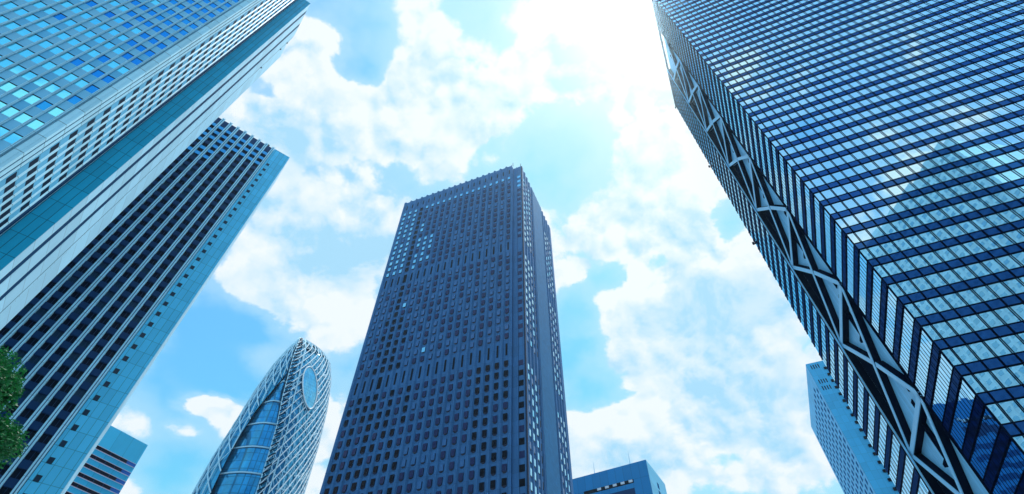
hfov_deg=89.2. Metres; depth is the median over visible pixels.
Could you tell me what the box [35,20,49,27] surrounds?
front window
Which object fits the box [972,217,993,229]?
window pane
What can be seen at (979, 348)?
window pane
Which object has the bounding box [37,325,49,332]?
window
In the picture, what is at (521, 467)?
corner window
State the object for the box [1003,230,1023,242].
window pane
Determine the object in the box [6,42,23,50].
front window
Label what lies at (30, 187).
window
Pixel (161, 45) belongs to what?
front window
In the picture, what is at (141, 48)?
front window
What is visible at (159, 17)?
front window
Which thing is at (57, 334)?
window
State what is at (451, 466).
window
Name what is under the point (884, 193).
window pane
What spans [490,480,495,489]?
window
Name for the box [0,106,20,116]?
front window
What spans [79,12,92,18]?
front window
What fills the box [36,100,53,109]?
front window
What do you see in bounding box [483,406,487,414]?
window
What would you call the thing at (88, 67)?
front window
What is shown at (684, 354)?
sky
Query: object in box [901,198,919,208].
window pane
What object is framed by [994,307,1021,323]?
window pane
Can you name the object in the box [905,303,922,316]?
window pane
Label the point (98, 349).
window
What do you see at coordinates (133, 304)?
window
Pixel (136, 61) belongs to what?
front window
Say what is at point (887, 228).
window pane
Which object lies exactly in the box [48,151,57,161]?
window
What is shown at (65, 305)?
window
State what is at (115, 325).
window
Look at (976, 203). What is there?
window pane
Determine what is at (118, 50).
front window
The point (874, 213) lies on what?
window pane
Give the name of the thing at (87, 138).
window
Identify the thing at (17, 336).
window
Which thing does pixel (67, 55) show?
front window
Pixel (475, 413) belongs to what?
window
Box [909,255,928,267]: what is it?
window pane
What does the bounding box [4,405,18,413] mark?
window
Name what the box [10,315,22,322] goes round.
window
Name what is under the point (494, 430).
window
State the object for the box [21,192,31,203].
window
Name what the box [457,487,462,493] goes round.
window
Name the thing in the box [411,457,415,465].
window
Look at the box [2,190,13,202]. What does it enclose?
window
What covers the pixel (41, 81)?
front window
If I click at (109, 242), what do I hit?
window
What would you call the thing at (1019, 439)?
window pane
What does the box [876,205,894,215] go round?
window pane
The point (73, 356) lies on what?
window
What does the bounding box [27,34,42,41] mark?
front window
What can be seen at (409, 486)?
window
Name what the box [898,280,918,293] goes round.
window pane
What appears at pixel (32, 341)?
window
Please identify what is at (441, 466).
window
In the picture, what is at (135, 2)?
front window
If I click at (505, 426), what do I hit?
window
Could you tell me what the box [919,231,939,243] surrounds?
window pane
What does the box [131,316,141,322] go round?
window
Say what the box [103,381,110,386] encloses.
small window
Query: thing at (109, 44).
front window
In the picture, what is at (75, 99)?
front window
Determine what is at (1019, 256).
window pane
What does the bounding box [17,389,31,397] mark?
window
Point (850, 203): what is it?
window pane
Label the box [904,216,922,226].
window pane
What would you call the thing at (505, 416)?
window
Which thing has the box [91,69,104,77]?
front window
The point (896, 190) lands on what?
window pane
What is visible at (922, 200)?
window pane
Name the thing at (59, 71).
front window
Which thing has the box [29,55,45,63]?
front window
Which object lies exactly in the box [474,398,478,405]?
window
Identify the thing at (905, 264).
window pane
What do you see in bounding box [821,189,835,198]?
window pane
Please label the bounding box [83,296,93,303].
window
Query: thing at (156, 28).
front window
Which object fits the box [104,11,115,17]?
front window
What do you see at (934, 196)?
window pane
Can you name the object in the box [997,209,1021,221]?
window pane
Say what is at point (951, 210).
window pane
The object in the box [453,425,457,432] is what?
window
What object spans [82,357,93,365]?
window
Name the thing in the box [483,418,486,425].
window
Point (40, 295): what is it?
window
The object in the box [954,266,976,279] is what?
window pane
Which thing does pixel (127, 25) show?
front window
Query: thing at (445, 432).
window
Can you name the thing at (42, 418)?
window
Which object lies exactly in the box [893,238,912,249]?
window pane
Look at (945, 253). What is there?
window pane
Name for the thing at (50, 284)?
window
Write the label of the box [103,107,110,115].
window
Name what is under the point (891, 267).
window pane
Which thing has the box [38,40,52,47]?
front window
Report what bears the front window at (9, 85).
in the hotel tower at (111, 111)
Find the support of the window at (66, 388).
in the ribbed tower at (87, 331)
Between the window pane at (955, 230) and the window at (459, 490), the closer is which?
the window pane at (955, 230)
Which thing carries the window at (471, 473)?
in the office tower at (457, 385)
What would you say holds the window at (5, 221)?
in the hotel tower at (111, 111)
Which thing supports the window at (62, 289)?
in the ribbed tower at (87, 331)
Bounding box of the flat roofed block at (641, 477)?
[572,454,666,493]
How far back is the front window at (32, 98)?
66.70 m
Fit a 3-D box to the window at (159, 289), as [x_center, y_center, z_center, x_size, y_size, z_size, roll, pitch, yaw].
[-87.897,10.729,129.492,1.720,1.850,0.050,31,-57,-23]
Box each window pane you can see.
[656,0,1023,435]
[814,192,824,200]
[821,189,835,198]
[824,205,835,213]
[831,186,846,195]
[832,201,846,211]
[836,218,847,227]
[842,182,857,191]
[843,198,858,208]
[843,215,859,225]
[847,232,860,242]
[854,195,869,204]
[854,212,871,222]
[855,229,872,240]
[860,248,874,259]
[864,208,882,218]
[865,192,881,201]
[867,226,884,237]
[868,245,886,256]
[874,265,888,276]
[876,188,892,198]
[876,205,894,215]
[879,222,897,234]
[880,241,899,253]
[882,262,901,274]
[887,185,904,195]
[888,202,907,212]
[889,283,905,295]
[891,219,909,230]
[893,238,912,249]
[895,258,915,271]
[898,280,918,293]
[899,182,916,191]
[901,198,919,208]
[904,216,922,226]
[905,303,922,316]
[906,235,925,247]
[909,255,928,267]
[911,178,928,187]
[911,276,933,290]
[914,195,931,205]
[914,299,936,314]
[916,212,935,223]
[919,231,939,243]
[922,251,943,264]
[922,325,941,339]
[925,191,943,202]
[925,273,947,286]
[929,209,948,220]
[929,296,952,311]
[931,321,956,337]
[932,228,952,239]
[936,188,957,198]
[936,248,956,260]
[939,269,962,283]
[940,205,961,216]
[942,348,962,364]
[943,293,966,307]
[945,224,966,235]
[948,318,972,334]
[949,184,969,194]
[949,244,971,257]
[952,345,978,362]
[954,202,974,212]
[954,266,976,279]
[958,220,979,232]
[958,289,982,304]
[961,181,983,191]
[961,241,985,253]
[963,314,988,330]
[963,374,985,392]
[967,198,988,209]
[967,262,991,276]
[968,341,995,359]
[971,285,997,300]
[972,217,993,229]
[972,371,1003,390]
[977,237,999,249]
[979,311,1004,326]
[980,195,1001,205]
[982,258,1006,272]
[984,213,1008,225]
[985,338,1012,355]
[987,403,1011,423]
[988,282,1013,297]
[990,233,1014,246]
[991,191,1014,201]
[991,367,1020,386]
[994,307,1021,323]
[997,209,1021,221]
[997,255,1021,268]
[998,400,1023,420]
[1001,334,1023,351]
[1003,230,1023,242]
[1003,278,1023,293]
[1006,364,1023,383]
[1007,187,1023,198]
[1010,251,1023,264]
[1010,303,1023,319]
[1012,206,1023,218]
[1013,435,1023,450]
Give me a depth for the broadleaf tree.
11.71 m
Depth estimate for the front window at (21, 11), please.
74.10 m
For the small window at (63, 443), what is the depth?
98.69 m
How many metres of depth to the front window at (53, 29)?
75.67 m
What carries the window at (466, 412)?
in the office tower at (457, 385)
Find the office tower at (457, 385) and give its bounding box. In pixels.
[320,164,573,493]
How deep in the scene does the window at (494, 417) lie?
144.09 m
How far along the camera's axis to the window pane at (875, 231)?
78.05 m
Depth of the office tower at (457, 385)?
171.18 m
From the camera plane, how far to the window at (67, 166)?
74.81 m
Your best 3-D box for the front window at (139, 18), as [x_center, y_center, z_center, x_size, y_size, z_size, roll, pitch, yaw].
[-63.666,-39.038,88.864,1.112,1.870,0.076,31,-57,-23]
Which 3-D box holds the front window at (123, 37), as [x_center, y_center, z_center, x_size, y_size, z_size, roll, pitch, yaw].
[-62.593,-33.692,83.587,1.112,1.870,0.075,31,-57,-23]
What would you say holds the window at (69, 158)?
in the hotel tower at (111, 111)
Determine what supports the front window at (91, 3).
in the hotel tower at (111, 111)
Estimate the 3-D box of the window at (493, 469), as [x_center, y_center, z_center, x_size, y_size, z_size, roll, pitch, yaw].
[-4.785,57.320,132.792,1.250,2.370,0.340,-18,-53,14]
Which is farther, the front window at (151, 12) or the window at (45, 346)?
the window at (45, 346)
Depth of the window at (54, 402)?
102.25 m
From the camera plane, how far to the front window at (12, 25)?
71.77 m
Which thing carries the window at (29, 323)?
in the ribbed tower at (87, 331)
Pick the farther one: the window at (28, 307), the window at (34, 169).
the window at (28, 307)
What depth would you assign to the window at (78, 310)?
115.13 m
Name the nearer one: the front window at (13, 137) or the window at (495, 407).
the front window at (13, 137)
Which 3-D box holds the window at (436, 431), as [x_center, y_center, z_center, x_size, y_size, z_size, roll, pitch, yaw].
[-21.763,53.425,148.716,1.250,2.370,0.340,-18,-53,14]
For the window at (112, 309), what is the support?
in the ribbed tower at (87, 331)
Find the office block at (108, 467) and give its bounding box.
[65,426,147,493]
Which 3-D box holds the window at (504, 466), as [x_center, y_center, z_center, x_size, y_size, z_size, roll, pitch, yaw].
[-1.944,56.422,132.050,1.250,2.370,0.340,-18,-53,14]
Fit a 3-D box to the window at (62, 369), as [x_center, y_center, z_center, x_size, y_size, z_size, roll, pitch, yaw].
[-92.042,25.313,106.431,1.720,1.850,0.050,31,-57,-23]
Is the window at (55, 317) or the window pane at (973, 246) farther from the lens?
the window at (55, 317)
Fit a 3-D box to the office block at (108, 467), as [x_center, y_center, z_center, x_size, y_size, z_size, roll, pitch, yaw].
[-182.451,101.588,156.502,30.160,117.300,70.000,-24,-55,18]
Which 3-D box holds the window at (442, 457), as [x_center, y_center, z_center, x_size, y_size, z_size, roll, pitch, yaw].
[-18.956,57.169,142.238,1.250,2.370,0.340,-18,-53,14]
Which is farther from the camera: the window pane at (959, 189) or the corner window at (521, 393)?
the corner window at (521, 393)
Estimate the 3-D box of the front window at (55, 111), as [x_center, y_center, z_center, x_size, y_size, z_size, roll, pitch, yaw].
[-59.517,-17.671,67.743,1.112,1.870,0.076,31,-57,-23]
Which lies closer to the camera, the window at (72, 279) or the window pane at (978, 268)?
the window pane at (978, 268)
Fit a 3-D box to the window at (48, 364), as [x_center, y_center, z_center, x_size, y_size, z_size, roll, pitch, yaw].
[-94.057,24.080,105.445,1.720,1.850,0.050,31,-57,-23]
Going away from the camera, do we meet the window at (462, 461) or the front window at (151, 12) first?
the front window at (151, 12)
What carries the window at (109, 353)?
in the ribbed tower at (87, 331)
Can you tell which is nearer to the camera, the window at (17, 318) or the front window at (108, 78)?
the front window at (108, 78)
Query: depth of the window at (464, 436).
143.53 m
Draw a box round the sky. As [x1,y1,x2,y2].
[111,0,843,493]
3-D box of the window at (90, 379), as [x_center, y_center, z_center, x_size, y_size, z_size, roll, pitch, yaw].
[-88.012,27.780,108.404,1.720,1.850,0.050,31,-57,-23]
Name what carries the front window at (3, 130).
in the hotel tower at (111, 111)
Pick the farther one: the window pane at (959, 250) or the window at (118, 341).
the window at (118, 341)
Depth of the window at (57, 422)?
100.52 m
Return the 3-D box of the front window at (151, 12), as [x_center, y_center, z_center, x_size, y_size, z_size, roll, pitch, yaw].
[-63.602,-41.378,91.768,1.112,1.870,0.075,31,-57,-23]
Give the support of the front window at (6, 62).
in the hotel tower at (111, 111)
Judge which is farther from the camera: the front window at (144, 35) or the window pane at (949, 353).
the front window at (144, 35)
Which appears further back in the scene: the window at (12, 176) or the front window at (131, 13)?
the front window at (131, 13)
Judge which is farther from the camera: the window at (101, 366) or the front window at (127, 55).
the window at (101, 366)
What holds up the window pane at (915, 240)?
in the glass tower at (865, 159)
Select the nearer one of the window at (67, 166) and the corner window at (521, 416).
the window at (67, 166)
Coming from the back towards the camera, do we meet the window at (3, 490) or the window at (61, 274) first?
the window at (61, 274)
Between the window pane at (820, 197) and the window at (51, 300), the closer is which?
the window pane at (820, 197)
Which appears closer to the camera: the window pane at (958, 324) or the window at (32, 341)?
the window pane at (958, 324)
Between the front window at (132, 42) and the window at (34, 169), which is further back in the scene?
the front window at (132, 42)
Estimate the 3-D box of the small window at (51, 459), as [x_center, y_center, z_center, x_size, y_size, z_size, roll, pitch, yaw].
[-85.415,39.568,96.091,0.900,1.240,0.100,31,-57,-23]
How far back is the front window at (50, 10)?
77.54 m
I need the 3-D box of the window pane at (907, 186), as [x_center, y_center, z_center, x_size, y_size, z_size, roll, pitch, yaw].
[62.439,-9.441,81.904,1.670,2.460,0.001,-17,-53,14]
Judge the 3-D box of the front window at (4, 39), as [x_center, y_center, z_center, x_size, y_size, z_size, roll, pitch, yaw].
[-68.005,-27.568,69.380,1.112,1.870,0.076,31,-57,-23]
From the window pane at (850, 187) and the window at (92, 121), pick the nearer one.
the window at (92, 121)
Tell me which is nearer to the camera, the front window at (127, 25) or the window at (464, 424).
the front window at (127, 25)
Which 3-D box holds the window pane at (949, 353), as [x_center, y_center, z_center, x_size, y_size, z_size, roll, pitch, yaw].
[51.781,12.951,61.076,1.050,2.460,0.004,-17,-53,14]
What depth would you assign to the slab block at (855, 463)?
232.74 m
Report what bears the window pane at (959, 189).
in the glass tower at (865, 159)
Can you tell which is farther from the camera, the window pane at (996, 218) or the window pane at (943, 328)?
the window pane at (996, 218)
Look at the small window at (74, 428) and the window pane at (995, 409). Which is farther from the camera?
the small window at (74, 428)
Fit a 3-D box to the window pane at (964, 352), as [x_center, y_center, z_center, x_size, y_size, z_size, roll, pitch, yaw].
[53.037,12.549,60.744,1.670,2.460,0.005,-17,-53,14]
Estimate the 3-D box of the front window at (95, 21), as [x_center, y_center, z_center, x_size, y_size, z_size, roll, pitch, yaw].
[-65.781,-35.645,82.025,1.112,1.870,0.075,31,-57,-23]
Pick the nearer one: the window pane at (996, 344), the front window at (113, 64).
the window pane at (996, 344)
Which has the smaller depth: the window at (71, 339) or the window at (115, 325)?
the window at (71, 339)
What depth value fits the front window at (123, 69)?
79.32 m
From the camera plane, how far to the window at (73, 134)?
71.21 m
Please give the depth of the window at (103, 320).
117.06 m
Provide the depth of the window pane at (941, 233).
73.48 m
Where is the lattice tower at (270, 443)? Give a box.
[192,337,330,493]
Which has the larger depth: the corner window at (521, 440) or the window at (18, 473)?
the corner window at (521, 440)
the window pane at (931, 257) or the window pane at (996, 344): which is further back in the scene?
the window pane at (931, 257)
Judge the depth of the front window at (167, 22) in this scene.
92.84 m
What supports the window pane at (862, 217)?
in the glass tower at (865, 159)
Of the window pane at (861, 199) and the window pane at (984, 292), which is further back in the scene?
the window pane at (861, 199)
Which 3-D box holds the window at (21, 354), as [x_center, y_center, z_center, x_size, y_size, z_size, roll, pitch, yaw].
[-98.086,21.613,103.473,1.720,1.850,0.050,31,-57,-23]
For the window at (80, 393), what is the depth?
105.85 m
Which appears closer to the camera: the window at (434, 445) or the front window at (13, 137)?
the front window at (13, 137)
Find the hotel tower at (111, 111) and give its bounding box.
[0,0,310,329]
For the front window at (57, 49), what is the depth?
73.90 m
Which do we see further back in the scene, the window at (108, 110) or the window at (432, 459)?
the window at (432, 459)
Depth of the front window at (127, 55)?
81.78 m
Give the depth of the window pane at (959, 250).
70.50 m
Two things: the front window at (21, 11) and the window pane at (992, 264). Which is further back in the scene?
the front window at (21, 11)
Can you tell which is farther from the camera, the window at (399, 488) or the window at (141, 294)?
the window at (399, 488)
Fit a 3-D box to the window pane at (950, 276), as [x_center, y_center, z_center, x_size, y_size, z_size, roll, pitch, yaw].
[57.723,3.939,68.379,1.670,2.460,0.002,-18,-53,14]
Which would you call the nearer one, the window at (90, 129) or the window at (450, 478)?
the window at (90, 129)
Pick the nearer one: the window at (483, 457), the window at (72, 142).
the window at (72, 142)
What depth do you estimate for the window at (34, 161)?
65.31 m
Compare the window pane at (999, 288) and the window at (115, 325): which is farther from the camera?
the window at (115, 325)
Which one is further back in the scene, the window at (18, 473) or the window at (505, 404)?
the window at (505, 404)
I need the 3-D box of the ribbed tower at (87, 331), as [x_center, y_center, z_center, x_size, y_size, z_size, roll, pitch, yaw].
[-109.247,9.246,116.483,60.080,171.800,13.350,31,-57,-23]
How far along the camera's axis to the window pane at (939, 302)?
66.23 m
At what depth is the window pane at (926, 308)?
66.63 m
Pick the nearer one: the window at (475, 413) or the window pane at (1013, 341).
the window pane at (1013, 341)
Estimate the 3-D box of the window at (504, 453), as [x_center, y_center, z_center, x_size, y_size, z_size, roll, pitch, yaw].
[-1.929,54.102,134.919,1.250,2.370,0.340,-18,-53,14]
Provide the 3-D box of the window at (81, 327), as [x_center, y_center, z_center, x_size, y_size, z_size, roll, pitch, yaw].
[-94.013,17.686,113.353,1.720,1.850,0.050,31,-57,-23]
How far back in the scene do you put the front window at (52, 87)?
69.64 m
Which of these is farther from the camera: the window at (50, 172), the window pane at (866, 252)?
the window pane at (866, 252)
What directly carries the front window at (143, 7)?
in the hotel tower at (111, 111)
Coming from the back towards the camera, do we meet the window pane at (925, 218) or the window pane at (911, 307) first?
the window pane at (925, 218)
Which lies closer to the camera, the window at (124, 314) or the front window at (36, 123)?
the front window at (36, 123)
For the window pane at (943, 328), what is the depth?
63.70 m
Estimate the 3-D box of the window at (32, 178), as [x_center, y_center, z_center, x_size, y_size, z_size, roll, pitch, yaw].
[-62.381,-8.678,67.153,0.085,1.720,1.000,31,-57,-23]
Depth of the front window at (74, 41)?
76.73 m
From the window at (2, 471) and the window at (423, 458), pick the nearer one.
the window at (2, 471)
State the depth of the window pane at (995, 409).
55.19 m
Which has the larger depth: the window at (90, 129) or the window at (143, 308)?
the window at (143, 308)
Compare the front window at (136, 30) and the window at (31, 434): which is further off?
the window at (31, 434)
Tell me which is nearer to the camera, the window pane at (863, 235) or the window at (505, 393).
the window pane at (863, 235)
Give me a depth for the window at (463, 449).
140.65 m
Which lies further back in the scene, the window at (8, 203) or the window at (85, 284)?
the window at (85, 284)
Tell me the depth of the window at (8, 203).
65.10 m
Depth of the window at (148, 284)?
128.59 m
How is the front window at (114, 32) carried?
in the hotel tower at (111, 111)
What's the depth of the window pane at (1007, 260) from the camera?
66.78 m
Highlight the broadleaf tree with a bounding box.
[0,345,29,468]
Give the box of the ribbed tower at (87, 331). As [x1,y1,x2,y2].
[0,117,289,493]
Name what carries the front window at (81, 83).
in the hotel tower at (111, 111)
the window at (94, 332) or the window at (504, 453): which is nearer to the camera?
the window at (94, 332)
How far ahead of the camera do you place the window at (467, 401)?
152.04 m
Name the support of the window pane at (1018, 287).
in the glass tower at (865, 159)
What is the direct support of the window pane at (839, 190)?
in the glass tower at (865, 159)
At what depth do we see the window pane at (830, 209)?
84.67 m
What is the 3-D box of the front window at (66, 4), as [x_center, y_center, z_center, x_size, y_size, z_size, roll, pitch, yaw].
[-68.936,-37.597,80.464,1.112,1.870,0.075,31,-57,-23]
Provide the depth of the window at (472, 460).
137.02 m
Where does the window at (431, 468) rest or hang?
in the office tower at (457, 385)
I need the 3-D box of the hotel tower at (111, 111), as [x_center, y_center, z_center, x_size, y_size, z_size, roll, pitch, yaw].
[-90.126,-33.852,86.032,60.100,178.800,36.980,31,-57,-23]
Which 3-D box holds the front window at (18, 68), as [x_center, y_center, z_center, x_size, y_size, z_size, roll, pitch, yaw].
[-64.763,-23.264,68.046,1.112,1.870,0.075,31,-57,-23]
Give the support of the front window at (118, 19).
in the hotel tower at (111, 111)
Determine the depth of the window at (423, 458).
143.67 m
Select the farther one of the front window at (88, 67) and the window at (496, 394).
the window at (496, 394)
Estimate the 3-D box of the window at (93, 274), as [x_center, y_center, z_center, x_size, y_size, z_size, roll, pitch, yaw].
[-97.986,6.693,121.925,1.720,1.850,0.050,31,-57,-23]
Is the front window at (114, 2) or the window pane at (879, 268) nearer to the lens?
the window pane at (879, 268)
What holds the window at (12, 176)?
in the hotel tower at (111, 111)
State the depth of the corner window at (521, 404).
145.11 m
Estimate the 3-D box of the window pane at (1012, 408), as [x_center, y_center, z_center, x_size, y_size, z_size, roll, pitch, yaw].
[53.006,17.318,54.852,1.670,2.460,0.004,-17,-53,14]
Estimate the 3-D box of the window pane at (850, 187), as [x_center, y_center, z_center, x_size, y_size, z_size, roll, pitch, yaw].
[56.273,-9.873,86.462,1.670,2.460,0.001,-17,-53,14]
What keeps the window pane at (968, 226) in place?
in the glass tower at (865, 159)
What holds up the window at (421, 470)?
in the office tower at (457, 385)
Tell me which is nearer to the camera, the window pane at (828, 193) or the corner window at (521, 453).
the window pane at (828, 193)
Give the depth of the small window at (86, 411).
104.01 m
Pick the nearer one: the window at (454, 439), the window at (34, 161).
the window at (34, 161)
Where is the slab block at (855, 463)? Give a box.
[806,360,898,493]
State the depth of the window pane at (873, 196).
83.15 m
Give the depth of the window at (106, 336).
115.41 m
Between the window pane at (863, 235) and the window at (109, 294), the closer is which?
the window pane at (863, 235)
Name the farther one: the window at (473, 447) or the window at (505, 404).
the window at (505, 404)
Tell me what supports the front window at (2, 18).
in the hotel tower at (111, 111)
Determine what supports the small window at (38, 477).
in the ribbed tower at (87, 331)
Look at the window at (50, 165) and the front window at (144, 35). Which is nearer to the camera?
the window at (50, 165)
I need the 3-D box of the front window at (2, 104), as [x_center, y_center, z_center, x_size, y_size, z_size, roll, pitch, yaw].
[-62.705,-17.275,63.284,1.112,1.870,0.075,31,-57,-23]
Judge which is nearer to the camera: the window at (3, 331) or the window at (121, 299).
the window at (3, 331)
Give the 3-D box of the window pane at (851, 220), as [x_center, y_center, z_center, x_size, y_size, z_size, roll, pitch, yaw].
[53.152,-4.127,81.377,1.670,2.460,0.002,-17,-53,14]
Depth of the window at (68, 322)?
112.43 m
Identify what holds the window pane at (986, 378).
in the glass tower at (865, 159)
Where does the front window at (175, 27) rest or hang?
in the hotel tower at (111, 111)
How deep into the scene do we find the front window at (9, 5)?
73.65 m
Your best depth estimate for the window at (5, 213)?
66.02 m
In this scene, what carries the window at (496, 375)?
in the office tower at (457, 385)
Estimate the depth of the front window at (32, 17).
74.64 m
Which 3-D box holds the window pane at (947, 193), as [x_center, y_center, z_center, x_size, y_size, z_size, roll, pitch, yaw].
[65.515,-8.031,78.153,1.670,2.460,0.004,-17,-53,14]
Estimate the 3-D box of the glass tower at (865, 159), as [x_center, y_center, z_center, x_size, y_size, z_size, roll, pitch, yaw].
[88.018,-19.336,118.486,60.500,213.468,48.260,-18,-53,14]
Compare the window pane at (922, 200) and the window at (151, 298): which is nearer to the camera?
the window pane at (922, 200)
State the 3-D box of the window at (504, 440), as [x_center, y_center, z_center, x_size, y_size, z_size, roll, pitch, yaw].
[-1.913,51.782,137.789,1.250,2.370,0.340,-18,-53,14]
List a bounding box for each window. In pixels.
[0,15,9,22]
[0,36,11,44]
[0,58,14,67]
[0,81,16,90]
[0,100,6,107]
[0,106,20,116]
[0,126,9,135]
[0,208,10,219]
[0,217,8,226]
[0,327,9,335]
[0,464,9,474]
[0,487,12,493]
[1,199,11,210]
[2,2,17,8]
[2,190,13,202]
[3,132,22,143]
[4,21,20,29]
[4,181,14,192]
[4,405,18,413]
[5,172,16,183]
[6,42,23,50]
[8,64,25,73]
[10,88,28,97]
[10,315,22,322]
[10,468,25,479]
[11,332,24,340]
[13,8,28,15]
[13,112,32,122]
[15,28,31,35]
[15,350,26,358]
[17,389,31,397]
[18,49,34,57]
[19,408,34,418]
[20,201,29,211]
[21,71,37,79]
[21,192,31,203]
[23,94,41,103]
[23,183,33,194]
[23,303,33,310]
[24,14,38,21]
[24,320,35,327]
[24,450,39,461]
[25,174,35,185]
[25,429,36,439]
[26,118,44,129]
[26,337,38,345]
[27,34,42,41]
[27,165,37,176]
[28,157,38,167]
[28,355,41,363]
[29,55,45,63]
[30,374,43,382]
[32,1,46,7]
[33,77,48,85]
[33,393,46,402]
[33,474,42,482]
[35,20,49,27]
[35,292,45,298]
[35,413,49,422]
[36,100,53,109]
[36,308,47,315]
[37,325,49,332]
[37,434,52,443]
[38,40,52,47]
[40,61,56,69]
[40,185,49,195]
[40,342,52,350]
[42,7,56,13]
[42,177,50,187]
[42,360,55,368]
[44,83,60,92]
[44,168,53,178]
[45,379,57,387]
[46,26,59,33]
[46,160,54,169]
[46,282,55,288]
[46,457,55,463]
[47,106,64,116]
[47,297,57,304]
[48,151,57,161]
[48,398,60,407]
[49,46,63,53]
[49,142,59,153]
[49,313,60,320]
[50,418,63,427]
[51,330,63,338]
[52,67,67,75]
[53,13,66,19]
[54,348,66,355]
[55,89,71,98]
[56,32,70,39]
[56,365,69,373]
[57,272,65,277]
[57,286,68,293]
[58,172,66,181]
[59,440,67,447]
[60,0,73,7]
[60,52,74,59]
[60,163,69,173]
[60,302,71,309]
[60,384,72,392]
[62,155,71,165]
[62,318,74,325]
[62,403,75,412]
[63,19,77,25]
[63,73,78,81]
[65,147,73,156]
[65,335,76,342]
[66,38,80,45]
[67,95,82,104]
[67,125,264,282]
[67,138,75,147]
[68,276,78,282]
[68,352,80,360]
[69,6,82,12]
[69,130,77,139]
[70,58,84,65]
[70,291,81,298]
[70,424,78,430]
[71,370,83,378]
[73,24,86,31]
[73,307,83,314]
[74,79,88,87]
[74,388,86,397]
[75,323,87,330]
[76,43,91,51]
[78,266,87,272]
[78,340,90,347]
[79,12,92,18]
[80,281,90,287]
[81,63,95,71]
[82,134,90,143]
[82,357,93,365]
[82,409,90,415]
[83,30,95,37]
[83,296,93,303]
[84,84,99,92]
[84,126,92,135]
[85,0,97,6]
[85,375,96,383]
[86,117,95,127]
[86,312,96,319]
[87,49,100,56]
[89,18,101,24]
[89,271,99,277]
[89,328,99,335]
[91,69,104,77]
[92,36,106,42]
[92,286,102,292]
[92,345,102,352]
[93,395,100,400]
[95,6,106,12]
[95,362,106,370]
[96,301,106,308]
[97,55,110,62]
[98,23,110,29]
[98,317,108,324]
[101,75,115,82]
[101,276,111,282]
[102,333,112,340]
[103,41,114,48]
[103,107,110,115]
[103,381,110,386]
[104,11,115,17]
[104,291,114,297]
[105,350,116,357]
[106,60,119,68]
[108,28,119,35]
[108,306,117,313]
[109,0,120,5]
[111,322,121,328]
[112,47,124,53]
[113,17,124,22]
[113,281,123,287]
[114,338,124,345]
[117,34,129,40]
[117,66,129,73]
[117,296,126,302]
[118,5,128,11]
[120,311,129,318]
[122,22,133,28]
[122,52,133,59]
[123,327,133,333]
[125,286,134,292]
[126,10,136,16]
[126,39,137,45]
[129,301,138,307]
[130,0,140,5]
[130,27,141,33]
[130,57,142,64]
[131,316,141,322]
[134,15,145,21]
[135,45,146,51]
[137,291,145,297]
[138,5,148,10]
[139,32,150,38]
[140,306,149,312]
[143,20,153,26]
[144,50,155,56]
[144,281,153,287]
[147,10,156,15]
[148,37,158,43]
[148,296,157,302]
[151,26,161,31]
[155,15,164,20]
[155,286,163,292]
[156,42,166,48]
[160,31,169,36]
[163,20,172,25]
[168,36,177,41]
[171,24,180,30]
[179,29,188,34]
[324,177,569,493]
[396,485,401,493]
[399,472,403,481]
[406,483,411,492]
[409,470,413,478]
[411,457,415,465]
[417,481,421,490]
[418,468,423,476]
[420,455,425,463]
[422,443,427,451]
[427,479,431,488]
[429,466,433,474]
[430,453,435,461]
[432,441,436,449]
[434,429,438,437]
[437,477,442,486]
[439,464,443,472]
[440,451,445,459]
[442,439,446,446]
[443,427,447,434]
[448,475,452,484]
[449,461,453,470]
[450,449,455,457]
[452,436,456,444]
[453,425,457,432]
[454,413,458,421]
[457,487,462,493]
[458,473,463,481]
[459,459,464,468]
[461,446,465,455]
[462,434,466,442]
[463,422,467,430]
[464,411,468,418]
[465,400,468,407]
[468,484,472,493]
[469,470,473,479]
[470,457,474,466]
[471,444,475,452]
[472,432,476,440]
[473,409,477,416]
[473,420,476,428]
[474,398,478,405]
[479,482,483,491]
[480,455,485,463]
[480,468,484,477]
[481,442,485,450]
[482,430,486,438]
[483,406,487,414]
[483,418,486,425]
[484,385,488,391]
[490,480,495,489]
[491,452,495,461]
[491,466,495,475]
[492,427,496,435]
[492,440,496,448]
[493,393,497,400]
[493,404,497,411]
[493,415,496,423]
[502,437,506,446]
[502,450,506,459]
[502,464,506,473]
[502,478,506,487]
[503,391,507,398]
[503,402,507,409]
[503,413,507,421]
[503,425,506,433]
[519,390,523,396]
[519,401,523,407]
[519,413,523,419]
[519,425,523,431]
[519,437,524,444]
[519,450,524,457]
[519,464,524,471]
[519,478,524,486]
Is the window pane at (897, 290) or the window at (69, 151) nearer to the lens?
the window pane at (897, 290)
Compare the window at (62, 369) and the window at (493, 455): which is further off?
the window at (493, 455)
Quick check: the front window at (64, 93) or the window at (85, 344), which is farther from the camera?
the window at (85, 344)
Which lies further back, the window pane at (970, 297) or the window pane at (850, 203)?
the window pane at (850, 203)
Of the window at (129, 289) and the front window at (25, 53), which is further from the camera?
the window at (129, 289)
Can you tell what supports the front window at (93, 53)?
in the hotel tower at (111, 111)
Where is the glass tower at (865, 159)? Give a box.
[651,0,1023,493]
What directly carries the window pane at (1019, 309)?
in the glass tower at (865, 159)
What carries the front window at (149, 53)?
in the hotel tower at (111, 111)
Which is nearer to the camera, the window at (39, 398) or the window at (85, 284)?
the window at (39, 398)
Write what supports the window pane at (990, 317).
in the glass tower at (865, 159)
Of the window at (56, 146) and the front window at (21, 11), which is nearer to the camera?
the window at (56, 146)

